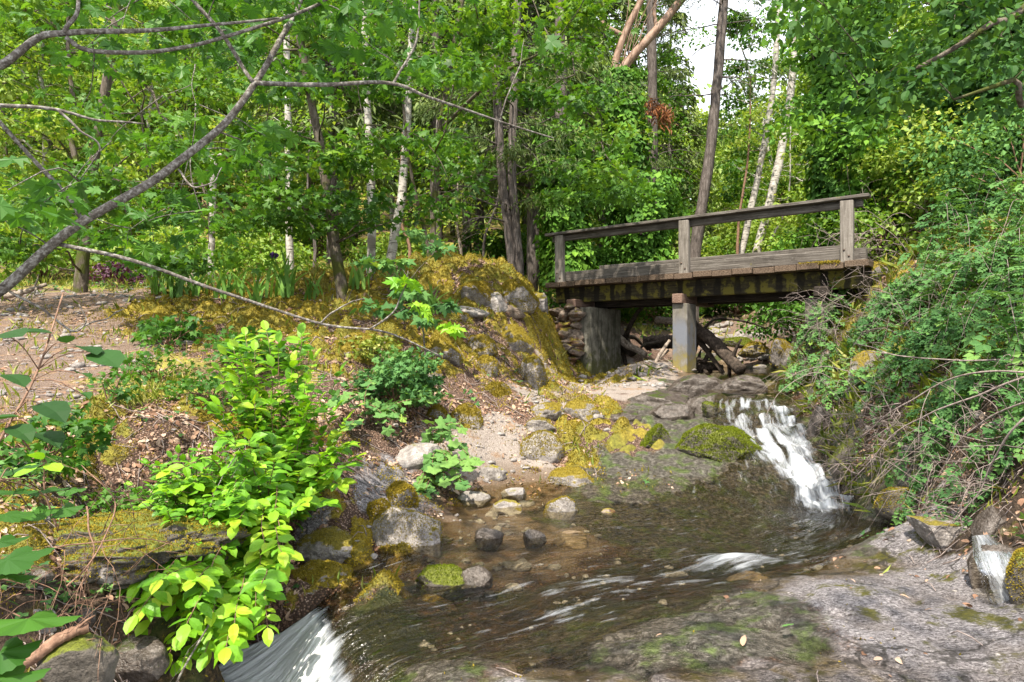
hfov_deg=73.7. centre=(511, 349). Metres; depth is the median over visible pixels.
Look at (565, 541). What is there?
boulder
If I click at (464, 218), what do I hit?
conifer tree
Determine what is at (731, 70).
slender tree
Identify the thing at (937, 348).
bramble bush
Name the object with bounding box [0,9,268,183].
broadleaf tree
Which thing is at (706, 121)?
broadleaf tree
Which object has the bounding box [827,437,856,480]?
boulder
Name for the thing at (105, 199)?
shrub
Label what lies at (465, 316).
boulder
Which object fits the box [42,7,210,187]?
broadleaf tree
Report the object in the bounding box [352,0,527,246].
broadleaf tree
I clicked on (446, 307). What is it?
maple sapling
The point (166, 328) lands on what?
plant
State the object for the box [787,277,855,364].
bramble bush
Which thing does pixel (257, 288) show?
iris plant
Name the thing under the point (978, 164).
shrub
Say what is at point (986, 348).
bramble bush
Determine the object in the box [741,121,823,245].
sapling
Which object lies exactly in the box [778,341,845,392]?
bramble bush
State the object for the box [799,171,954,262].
dead bramble
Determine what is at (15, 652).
thimbleberry plant
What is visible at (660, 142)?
broadleaf tree
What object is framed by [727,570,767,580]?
boulder
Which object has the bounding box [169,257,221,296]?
iris plant
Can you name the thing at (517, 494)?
boulder
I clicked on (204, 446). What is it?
leaf litter
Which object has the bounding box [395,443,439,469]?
boulder
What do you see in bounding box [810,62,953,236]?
shrub
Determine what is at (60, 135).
broadleaf tree
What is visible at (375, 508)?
boulder
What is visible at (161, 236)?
shrub
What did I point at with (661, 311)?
shrub
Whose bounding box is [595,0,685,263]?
madrone tree
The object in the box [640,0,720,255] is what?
conifer tree
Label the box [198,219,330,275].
shrub
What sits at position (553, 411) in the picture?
boulder
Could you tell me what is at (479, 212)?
conifer tree
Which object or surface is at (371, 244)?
birch tree
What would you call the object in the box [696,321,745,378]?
log
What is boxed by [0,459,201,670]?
dead twigs
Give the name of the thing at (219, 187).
broadleaf tree
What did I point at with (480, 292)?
boulder
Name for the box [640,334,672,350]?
log
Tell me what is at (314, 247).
sapling
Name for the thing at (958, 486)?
bramble bush
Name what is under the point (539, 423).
boulder
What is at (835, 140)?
ivy clad tree
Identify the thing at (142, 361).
plant
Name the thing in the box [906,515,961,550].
boulder
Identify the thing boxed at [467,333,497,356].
boulder
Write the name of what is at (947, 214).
bramble bush
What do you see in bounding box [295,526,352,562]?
boulder
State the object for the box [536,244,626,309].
shrub
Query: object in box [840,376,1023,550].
dead bramble
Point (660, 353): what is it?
driftwood
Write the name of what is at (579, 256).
ivy clad tree
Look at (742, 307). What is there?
shrub
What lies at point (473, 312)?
boulder
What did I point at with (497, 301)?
boulder
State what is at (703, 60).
sky
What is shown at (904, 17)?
broadleaf tree
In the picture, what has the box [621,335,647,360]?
log
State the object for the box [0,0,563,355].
maple tree
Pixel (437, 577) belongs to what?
boulder
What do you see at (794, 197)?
shrub
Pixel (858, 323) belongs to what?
bramble bush
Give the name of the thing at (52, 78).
broadleaf tree
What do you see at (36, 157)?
broadleaf tree
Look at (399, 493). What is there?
boulder
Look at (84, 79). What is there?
broadleaf tree
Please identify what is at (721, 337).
creek stone
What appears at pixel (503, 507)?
boulder
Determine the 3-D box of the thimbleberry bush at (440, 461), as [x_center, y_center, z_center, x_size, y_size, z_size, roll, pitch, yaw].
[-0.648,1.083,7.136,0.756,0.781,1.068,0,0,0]
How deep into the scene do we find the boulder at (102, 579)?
3.69 m
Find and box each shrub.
[0,176,151,282]
[34,188,176,265]
[91,222,237,279]
[115,428,309,676]
[124,439,250,525]
[195,320,366,533]
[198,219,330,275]
[262,190,367,257]
[344,225,452,263]
[452,224,526,266]
[523,242,604,276]
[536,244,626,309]
[618,307,646,321]
[621,306,710,325]
[663,227,726,258]
[699,305,734,316]
[702,302,777,314]
[710,219,804,255]
[713,151,808,252]
[734,224,857,343]
[752,161,878,256]
[783,141,966,262]
[801,124,916,254]
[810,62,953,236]
[822,96,1015,258]
[871,78,953,197]
[898,51,1023,226]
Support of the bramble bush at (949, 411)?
on the ground at (704, 645)
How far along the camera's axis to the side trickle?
3.99 m
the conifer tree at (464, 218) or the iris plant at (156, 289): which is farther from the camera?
the conifer tree at (464, 218)
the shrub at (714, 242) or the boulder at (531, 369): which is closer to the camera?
the boulder at (531, 369)
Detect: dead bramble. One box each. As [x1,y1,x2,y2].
[753,322,874,421]
[767,262,872,357]
[778,336,935,519]
[782,251,966,401]
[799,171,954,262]
[800,342,1023,538]
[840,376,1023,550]
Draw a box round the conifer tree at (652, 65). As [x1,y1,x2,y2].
[611,0,702,312]
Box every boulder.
[21,564,57,594]
[34,609,56,633]
[35,632,119,681]
[51,509,250,591]
[70,605,96,626]
[81,583,105,596]
[96,565,115,584]
[115,633,169,681]
[150,596,172,618]
[289,559,354,593]
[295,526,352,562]
[330,332,379,356]
[365,497,391,519]
[371,506,442,557]
[385,480,418,507]
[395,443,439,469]
[415,563,465,600]
[420,357,443,381]
[421,334,462,365]
[426,403,447,424]
[451,401,482,429]
[452,306,489,318]
[453,310,473,321]
[456,491,490,507]
[458,280,494,306]
[459,565,492,593]
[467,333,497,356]
[474,528,503,551]
[475,354,498,377]
[478,464,506,480]
[485,381,511,396]
[489,291,507,312]
[490,499,522,515]
[500,323,534,354]
[501,278,539,314]
[501,487,525,501]
[506,305,524,319]
[517,353,547,388]
[519,429,565,463]
[523,529,546,548]
[524,416,556,430]
[530,402,562,420]
[535,292,547,313]
[543,495,577,520]
[548,466,594,487]
[552,530,586,549]
[563,399,599,421]
[601,508,615,514]
[610,409,641,424]
[627,389,688,405]
[640,423,670,448]
[648,404,695,420]
[667,374,728,399]
[674,423,763,461]
[686,393,730,413]
[701,401,728,417]
[721,374,767,395]
[723,336,751,347]
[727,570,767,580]
[737,341,769,357]
[769,338,795,367]
[807,406,834,436]
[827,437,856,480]
[847,350,883,390]
[871,261,889,284]
[872,486,917,523]
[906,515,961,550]
[967,544,1017,588]
[970,505,1007,535]
[1005,547,1023,604]
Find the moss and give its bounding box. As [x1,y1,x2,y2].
[0,224,1017,681]
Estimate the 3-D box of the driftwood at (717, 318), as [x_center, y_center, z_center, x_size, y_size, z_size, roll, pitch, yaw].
[4.478,-0.314,14.128,2.485,0.817,0.511,0,0,-32]
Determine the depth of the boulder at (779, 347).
14.50 m
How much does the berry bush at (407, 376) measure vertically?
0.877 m
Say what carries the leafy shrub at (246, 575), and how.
on the ground at (704, 645)
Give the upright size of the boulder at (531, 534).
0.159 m
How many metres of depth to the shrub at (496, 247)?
23.08 m
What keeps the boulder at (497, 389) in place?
on the ground at (704, 645)
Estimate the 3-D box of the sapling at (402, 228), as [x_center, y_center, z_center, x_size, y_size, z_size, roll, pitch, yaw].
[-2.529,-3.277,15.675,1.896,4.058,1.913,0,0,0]
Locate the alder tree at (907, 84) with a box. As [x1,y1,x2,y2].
[742,0,1023,134]
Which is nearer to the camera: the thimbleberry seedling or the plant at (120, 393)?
the thimbleberry seedling
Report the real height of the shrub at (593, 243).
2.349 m
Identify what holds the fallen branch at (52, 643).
on the boulder at (75, 659)
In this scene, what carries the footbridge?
on the ground at (704, 645)
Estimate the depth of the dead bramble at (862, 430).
6.89 m
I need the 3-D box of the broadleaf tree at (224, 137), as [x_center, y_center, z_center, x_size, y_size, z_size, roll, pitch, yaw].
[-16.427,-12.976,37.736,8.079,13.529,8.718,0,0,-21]
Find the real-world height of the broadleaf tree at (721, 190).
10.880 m
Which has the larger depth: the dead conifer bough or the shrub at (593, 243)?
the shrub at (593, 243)
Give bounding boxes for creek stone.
[715,334,724,341]
[719,360,726,366]
[753,364,766,368]
[758,354,769,359]
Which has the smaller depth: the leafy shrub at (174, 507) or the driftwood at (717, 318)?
the leafy shrub at (174, 507)
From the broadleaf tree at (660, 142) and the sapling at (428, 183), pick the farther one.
the broadleaf tree at (660, 142)
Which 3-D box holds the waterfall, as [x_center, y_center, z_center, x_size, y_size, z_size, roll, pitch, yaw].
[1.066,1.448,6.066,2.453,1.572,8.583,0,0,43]
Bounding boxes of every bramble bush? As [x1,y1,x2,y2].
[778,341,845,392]
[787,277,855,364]
[806,359,879,409]
[840,285,910,354]
[843,222,1015,371]
[854,314,978,416]
[864,254,1023,403]
[883,323,1022,524]
[885,199,1023,344]
[897,166,1017,275]
[904,314,1023,508]
[922,388,1023,530]
[931,240,1023,389]
[945,327,1023,487]
[955,290,1023,412]
[976,171,1023,236]
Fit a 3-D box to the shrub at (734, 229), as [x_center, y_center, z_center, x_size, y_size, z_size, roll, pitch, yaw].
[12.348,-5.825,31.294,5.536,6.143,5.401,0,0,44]
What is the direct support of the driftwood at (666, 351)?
on the ground at (704, 645)
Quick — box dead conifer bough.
[636,95,678,140]
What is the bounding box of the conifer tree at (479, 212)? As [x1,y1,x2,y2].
[415,2,527,255]
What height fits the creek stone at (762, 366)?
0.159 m
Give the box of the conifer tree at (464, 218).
[414,3,508,253]
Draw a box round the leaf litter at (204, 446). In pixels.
[0,222,1023,681]
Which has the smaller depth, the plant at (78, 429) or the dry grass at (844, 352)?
the plant at (78, 429)
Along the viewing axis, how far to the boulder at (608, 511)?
6.56 m
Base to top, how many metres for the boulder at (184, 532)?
0.450 m
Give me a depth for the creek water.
5.11 m
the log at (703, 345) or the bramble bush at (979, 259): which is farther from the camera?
the log at (703, 345)
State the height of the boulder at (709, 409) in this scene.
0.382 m
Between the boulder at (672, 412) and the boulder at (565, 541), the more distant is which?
the boulder at (672, 412)
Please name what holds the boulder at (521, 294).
on the ground at (704, 645)
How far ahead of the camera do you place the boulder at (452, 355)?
9.90 m
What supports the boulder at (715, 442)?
on the ground at (704, 645)
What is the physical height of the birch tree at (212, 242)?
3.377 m
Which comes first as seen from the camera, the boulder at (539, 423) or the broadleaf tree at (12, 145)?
the boulder at (539, 423)
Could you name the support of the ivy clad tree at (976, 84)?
on the ground at (704, 645)
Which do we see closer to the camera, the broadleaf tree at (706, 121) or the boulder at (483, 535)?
the boulder at (483, 535)
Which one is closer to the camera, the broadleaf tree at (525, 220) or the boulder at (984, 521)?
the boulder at (984, 521)
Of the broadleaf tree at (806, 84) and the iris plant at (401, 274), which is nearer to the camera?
the iris plant at (401, 274)
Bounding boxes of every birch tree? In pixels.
[208,153,225,278]
[247,0,368,268]
[340,1,414,273]
[369,0,468,263]
[719,0,785,253]
[741,0,811,252]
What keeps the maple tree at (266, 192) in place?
on the ground at (704, 645)
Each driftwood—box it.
[654,339,670,361]
[659,349,669,361]
[696,315,766,352]
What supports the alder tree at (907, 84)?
on the ground at (704, 645)
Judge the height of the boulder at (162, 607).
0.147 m
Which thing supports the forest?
on the ground at (704, 645)
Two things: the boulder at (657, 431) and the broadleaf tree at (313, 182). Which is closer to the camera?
the boulder at (657, 431)
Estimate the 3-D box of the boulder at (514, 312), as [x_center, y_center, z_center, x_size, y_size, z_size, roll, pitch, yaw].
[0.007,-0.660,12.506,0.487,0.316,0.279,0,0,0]
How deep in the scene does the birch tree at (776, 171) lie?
20.90 m
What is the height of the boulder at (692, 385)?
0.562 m
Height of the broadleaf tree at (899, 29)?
11.404 m
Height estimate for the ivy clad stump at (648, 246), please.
3.169 m
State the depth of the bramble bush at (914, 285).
8.98 m
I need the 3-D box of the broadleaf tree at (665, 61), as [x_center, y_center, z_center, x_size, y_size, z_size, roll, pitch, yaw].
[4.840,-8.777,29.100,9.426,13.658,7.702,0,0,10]
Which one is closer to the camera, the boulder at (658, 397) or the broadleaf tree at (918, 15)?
the boulder at (658, 397)
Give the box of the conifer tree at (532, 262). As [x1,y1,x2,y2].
[441,0,626,292]
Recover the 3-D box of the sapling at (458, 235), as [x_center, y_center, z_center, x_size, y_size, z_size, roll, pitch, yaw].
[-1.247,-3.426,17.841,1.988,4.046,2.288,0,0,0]
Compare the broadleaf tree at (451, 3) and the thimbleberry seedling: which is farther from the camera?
the broadleaf tree at (451, 3)
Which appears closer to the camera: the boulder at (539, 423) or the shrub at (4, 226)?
the boulder at (539, 423)
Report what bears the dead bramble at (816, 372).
on the ground at (704, 645)
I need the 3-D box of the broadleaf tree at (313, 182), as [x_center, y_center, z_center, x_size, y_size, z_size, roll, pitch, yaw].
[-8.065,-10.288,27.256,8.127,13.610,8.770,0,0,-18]
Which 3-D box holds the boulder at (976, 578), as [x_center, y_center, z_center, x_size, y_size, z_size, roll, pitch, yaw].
[2.915,1.424,4.095,0.344,0.526,0.256,0,0,0]
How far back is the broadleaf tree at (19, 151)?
34.22 m
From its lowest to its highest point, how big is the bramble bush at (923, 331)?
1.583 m
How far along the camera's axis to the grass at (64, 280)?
8.73 m
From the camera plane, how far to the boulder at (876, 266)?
10.81 m
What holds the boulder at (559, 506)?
on the ground at (704, 645)
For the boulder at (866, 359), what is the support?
on the ground at (704, 645)
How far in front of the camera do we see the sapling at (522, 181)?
19.98 m
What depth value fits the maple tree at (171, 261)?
9.66 m
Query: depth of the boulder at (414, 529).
5.48 m
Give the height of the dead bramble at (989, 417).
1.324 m
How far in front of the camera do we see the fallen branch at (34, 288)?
11.41 m
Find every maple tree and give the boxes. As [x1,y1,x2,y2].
[0,0,273,292]
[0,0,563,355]
[133,0,503,299]
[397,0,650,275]
[399,0,665,259]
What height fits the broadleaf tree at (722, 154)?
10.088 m
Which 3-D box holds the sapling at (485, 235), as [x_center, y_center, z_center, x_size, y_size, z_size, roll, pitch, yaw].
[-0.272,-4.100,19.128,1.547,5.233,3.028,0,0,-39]
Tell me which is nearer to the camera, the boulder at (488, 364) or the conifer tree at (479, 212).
the boulder at (488, 364)
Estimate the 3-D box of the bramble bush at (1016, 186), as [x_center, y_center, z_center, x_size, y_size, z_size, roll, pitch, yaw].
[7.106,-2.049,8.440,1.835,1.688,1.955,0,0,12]
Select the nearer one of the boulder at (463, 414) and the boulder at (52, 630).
the boulder at (52, 630)
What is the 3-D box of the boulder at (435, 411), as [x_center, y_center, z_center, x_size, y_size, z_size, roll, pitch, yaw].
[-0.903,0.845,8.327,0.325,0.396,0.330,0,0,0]
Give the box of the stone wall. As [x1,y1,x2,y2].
[548,304,585,363]
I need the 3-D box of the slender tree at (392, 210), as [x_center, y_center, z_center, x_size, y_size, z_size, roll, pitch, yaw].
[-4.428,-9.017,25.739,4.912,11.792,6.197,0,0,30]
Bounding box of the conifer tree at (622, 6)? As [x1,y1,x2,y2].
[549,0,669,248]
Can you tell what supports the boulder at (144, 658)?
on the ground at (704, 645)
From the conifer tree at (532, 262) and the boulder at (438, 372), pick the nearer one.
the boulder at (438, 372)
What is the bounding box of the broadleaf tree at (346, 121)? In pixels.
[218,0,430,262]
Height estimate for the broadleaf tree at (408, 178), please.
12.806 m
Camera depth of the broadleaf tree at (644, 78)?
28.37 m
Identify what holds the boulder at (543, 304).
on the ground at (704, 645)
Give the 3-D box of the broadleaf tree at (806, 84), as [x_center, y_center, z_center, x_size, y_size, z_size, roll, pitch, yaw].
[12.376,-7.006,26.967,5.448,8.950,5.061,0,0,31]
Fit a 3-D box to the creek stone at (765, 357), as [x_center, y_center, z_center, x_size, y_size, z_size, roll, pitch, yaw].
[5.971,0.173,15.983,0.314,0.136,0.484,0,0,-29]
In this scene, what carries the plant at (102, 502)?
on the ground at (704, 645)
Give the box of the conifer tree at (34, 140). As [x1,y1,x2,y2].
[0,0,91,177]
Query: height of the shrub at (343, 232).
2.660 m
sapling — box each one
[272,107,357,267]
[349,227,462,354]
[363,122,445,257]
[392,115,478,226]
[431,150,501,255]
[460,111,531,256]
[492,106,548,294]
[693,55,777,253]
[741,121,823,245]
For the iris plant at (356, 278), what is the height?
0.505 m
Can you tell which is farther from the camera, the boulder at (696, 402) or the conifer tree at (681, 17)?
the conifer tree at (681, 17)
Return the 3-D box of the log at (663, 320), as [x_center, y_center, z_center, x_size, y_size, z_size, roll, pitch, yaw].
[3.270,-0.600,14.256,0.170,0.221,0.648,0,0,-38]
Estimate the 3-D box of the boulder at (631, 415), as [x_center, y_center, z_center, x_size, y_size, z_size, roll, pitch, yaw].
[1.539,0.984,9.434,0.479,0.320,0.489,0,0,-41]
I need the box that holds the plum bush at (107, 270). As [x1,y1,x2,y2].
[89,260,158,287]
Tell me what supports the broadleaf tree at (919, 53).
on the ground at (704, 645)
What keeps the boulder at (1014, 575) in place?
on the ground at (704, 645)
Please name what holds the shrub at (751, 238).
on the ground at (704, 645)
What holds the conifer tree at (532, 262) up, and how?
on the ground at (704, 645)
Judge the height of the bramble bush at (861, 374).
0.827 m
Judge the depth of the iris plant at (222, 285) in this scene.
11.62 m
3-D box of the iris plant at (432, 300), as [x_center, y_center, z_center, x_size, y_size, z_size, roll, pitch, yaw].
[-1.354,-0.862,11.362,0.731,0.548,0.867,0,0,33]
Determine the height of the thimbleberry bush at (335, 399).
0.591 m
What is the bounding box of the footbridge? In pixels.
[545,193,873,375]
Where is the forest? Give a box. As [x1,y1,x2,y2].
[0,2,929,255]
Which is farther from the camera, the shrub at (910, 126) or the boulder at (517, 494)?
the shrub at (910, 126)
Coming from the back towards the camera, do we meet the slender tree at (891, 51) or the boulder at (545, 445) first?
the slender tree at (891, 51)
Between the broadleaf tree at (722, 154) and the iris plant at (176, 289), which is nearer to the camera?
the iris plant at (176, 289)
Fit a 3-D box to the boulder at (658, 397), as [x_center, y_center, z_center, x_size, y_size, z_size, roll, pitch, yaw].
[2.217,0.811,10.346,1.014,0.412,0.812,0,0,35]
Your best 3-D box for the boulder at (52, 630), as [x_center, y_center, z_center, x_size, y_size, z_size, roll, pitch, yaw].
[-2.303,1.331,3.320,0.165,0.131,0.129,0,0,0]
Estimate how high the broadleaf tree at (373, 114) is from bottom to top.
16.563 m
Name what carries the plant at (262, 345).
on the ground at (704, 645)
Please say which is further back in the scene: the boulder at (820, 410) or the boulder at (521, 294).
the boulder at (521, 294)
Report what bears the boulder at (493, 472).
on the ground at (704, 645)
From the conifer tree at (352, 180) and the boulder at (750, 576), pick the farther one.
the conifer tree at (352, 180)
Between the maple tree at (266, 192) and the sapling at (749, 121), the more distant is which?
the sapling at (749, 121)
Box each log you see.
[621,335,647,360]
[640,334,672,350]
[654,316,672,324]
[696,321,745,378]
[696,338,724,371]
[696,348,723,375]
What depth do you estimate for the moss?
9.95 m
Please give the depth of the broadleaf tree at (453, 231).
37.84 m
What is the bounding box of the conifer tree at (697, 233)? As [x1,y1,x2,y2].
[653,0,810,323]
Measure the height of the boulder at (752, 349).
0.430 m
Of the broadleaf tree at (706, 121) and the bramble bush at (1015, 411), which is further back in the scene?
the broadleaf tree at (706, 121)
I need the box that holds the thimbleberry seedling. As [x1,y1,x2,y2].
[13,452,63,526]
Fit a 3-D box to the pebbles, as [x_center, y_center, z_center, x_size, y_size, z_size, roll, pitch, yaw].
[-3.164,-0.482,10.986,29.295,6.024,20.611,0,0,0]
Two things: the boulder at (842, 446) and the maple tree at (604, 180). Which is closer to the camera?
the boulder at (842, 446)
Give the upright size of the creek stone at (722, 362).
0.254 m
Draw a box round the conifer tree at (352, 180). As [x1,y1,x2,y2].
[326,0,392,246]
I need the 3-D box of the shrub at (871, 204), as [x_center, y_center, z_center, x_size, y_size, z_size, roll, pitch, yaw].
[8.005,-2.905,14.426,4.218,3.288,3.539,0,0,20]
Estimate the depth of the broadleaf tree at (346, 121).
21.42 m
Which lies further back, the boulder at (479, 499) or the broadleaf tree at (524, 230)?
the broadleaf tree at (524, 230)
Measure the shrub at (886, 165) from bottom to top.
2.856 m
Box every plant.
[0,293,124,447]
[0,401,117,479]
[0,463,86,681]
[58,484,183,516]
[73,369,147,407]
[96,342,206,382]
[129,311,210,351]
[135,267,168,294]
[158,273,190,298]
[160,368,270,410]
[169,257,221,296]
[192,325,308,371]
[206,261,257,298]
[228,266,275,303]
[260,246,311,297]
[304,270,324,299]
[338,331,402,360]
[347,260,372,289]
[375,270,416,301]
[405,281,445,313]
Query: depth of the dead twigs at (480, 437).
7.53 m
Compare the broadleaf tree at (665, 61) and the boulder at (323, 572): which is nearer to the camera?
the boulder at (323, 572)
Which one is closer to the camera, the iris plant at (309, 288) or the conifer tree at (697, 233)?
the iris plant at (309, 288)
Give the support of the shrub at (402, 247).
on the ground at (704, 645)
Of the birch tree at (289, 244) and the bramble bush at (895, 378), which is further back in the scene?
the birch tree at (289, 244)
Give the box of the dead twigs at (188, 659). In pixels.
[170,380,245,681]
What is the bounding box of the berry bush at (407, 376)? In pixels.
[340,345,446,421]
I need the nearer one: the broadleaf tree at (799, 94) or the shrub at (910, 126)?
the shrub at (910, 126)
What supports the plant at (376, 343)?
on the ground at (704, 645)
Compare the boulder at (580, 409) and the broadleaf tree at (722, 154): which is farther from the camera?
the broadleaf tree at (722, 154)
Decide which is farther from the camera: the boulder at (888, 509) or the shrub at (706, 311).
the shrub at (706, 311)
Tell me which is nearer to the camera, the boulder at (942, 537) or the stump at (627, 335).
the boulder at (942, 537)
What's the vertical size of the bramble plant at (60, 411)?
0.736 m
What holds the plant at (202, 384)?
on the ground at (704, 645)
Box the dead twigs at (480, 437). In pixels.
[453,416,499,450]
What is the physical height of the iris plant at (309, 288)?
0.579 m
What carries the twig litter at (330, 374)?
on the ground at (704, 645)
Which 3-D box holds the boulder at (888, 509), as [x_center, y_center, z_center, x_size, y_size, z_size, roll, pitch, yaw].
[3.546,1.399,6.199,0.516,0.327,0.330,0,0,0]
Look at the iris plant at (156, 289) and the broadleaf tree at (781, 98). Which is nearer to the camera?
the iris plant at (156, 289)
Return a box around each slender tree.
[321,0,430,231]
[701,8,807,236]
[861,1,932,198]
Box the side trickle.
[972,534,1011,604]
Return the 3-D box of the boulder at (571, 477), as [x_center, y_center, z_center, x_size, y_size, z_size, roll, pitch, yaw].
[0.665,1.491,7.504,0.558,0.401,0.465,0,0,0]
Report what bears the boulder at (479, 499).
on the ground at (704, 645)
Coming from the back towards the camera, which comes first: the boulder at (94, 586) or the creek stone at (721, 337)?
the creek stone at (721, 337)
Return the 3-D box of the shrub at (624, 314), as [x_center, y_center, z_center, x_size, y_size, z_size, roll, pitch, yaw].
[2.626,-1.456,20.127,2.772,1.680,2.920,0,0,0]
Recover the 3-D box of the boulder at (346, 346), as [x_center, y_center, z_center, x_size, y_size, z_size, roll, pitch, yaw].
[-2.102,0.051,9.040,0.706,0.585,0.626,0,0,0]
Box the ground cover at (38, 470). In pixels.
[0,218,1023,625]
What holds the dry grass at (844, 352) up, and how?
on the ground at (704, 645)
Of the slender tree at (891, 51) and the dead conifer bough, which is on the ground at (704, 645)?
the slender tree at (891, 51)
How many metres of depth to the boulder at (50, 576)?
3.48 m
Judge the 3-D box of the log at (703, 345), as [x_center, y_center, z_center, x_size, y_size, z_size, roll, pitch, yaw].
[3.567,0.051,13.291,0.481,0.840,1.144,0,0,-27]
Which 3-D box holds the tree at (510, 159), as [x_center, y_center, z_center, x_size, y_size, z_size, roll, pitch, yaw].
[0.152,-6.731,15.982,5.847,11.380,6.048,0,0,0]
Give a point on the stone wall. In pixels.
(571, 339)
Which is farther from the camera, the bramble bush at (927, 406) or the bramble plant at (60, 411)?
the bramble bush at (927, 406)
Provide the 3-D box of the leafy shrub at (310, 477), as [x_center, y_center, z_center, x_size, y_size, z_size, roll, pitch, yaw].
[-1.803,0.696,5.348,1.127,1.924,2.094,0,0,-34]
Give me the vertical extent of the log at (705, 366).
1.496 m
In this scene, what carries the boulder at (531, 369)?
on the ground at (704, 645)
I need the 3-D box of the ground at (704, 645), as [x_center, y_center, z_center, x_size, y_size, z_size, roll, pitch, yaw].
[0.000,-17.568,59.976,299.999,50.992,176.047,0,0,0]
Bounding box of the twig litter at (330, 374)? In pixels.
[0,232,1023,681]
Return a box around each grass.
[0,210,1023,671]
[633,210,1023,512]
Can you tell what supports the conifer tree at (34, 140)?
on the ground at (704, 645)
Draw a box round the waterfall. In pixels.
[218,397,849,681]
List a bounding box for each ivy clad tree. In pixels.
[519,0,630,285]
[749,0,933,245]
[896,0,1023,226]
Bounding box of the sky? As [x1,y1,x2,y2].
[234,0,927,198]
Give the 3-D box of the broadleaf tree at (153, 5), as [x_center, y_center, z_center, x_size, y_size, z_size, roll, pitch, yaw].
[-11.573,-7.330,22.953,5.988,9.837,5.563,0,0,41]
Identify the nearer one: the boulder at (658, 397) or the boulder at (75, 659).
the boulder at (75, 659)
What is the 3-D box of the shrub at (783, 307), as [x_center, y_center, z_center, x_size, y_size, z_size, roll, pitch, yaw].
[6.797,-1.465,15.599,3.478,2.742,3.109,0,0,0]
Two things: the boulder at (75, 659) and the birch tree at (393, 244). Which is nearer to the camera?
the boulder at (75, 659)
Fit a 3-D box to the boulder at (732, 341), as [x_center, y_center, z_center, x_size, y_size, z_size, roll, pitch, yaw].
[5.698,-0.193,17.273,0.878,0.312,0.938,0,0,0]
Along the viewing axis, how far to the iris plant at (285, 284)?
11.16 m
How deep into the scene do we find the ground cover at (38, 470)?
4.41 m
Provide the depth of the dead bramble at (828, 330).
10.07 m
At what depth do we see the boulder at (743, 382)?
10.30 m
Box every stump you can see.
[606,169,690,263]
[621,307,651,365]
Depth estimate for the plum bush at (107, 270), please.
14.89 m
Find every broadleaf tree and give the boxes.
[0,0,93,198]
[0,0,182,273]
[0,3,87,191]
[0,6,161,268]
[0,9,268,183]
[0,31,26,204]
[19,26,151,203]
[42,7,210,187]
[62,0,236,241]
[134,2,353,234]
[138,0,299,251]
[162,39,263,228]
[219,0,394,249]
[315,1,425,224]
[343,0,442,241]
[352,0,527,246]
[386,25,455,235]
[447,7,665,257]
[450,3,607,268]
[500,2,664,248]
[518,0,748,241]
[590,82,716,214]
[675,107,750,256]
[677,103,777,254]
[695,147,750,252]
[715,22,814,227]
[743,61,883,237]
[758,2,921,223]
[767,23,934,239]
[873,0,944,134]
[880,2,948,131]
[886,0,940,59]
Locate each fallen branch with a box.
[0,274,47,299]
[23,615,94,668]
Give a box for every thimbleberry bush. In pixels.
[325,379,432,436]
[413,414,484,498]
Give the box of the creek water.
[313,367,895,681]
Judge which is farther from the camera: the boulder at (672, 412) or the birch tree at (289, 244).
the birch tree at (289, 244)
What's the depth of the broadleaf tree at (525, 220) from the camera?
26.19 m
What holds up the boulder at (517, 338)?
on the ground at (704, 645)
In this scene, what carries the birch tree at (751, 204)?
on the ground at (704, 645)
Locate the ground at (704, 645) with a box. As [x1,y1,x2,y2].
[0,101,1023,681]
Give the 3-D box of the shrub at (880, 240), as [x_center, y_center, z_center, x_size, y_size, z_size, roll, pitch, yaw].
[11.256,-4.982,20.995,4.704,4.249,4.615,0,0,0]
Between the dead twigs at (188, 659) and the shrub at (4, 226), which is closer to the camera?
the dead twigs at (188, 659)
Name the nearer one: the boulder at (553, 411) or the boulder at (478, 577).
the boulder at (478, 577)
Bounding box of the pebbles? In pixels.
[0,274,1018,680]
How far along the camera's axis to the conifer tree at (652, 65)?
23.89 m
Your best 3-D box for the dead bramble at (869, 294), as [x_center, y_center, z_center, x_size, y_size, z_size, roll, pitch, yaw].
[4.978,-0.145,8.346,2.490,2.162,3.169,0,0,0]
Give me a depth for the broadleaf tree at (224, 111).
29.58 m

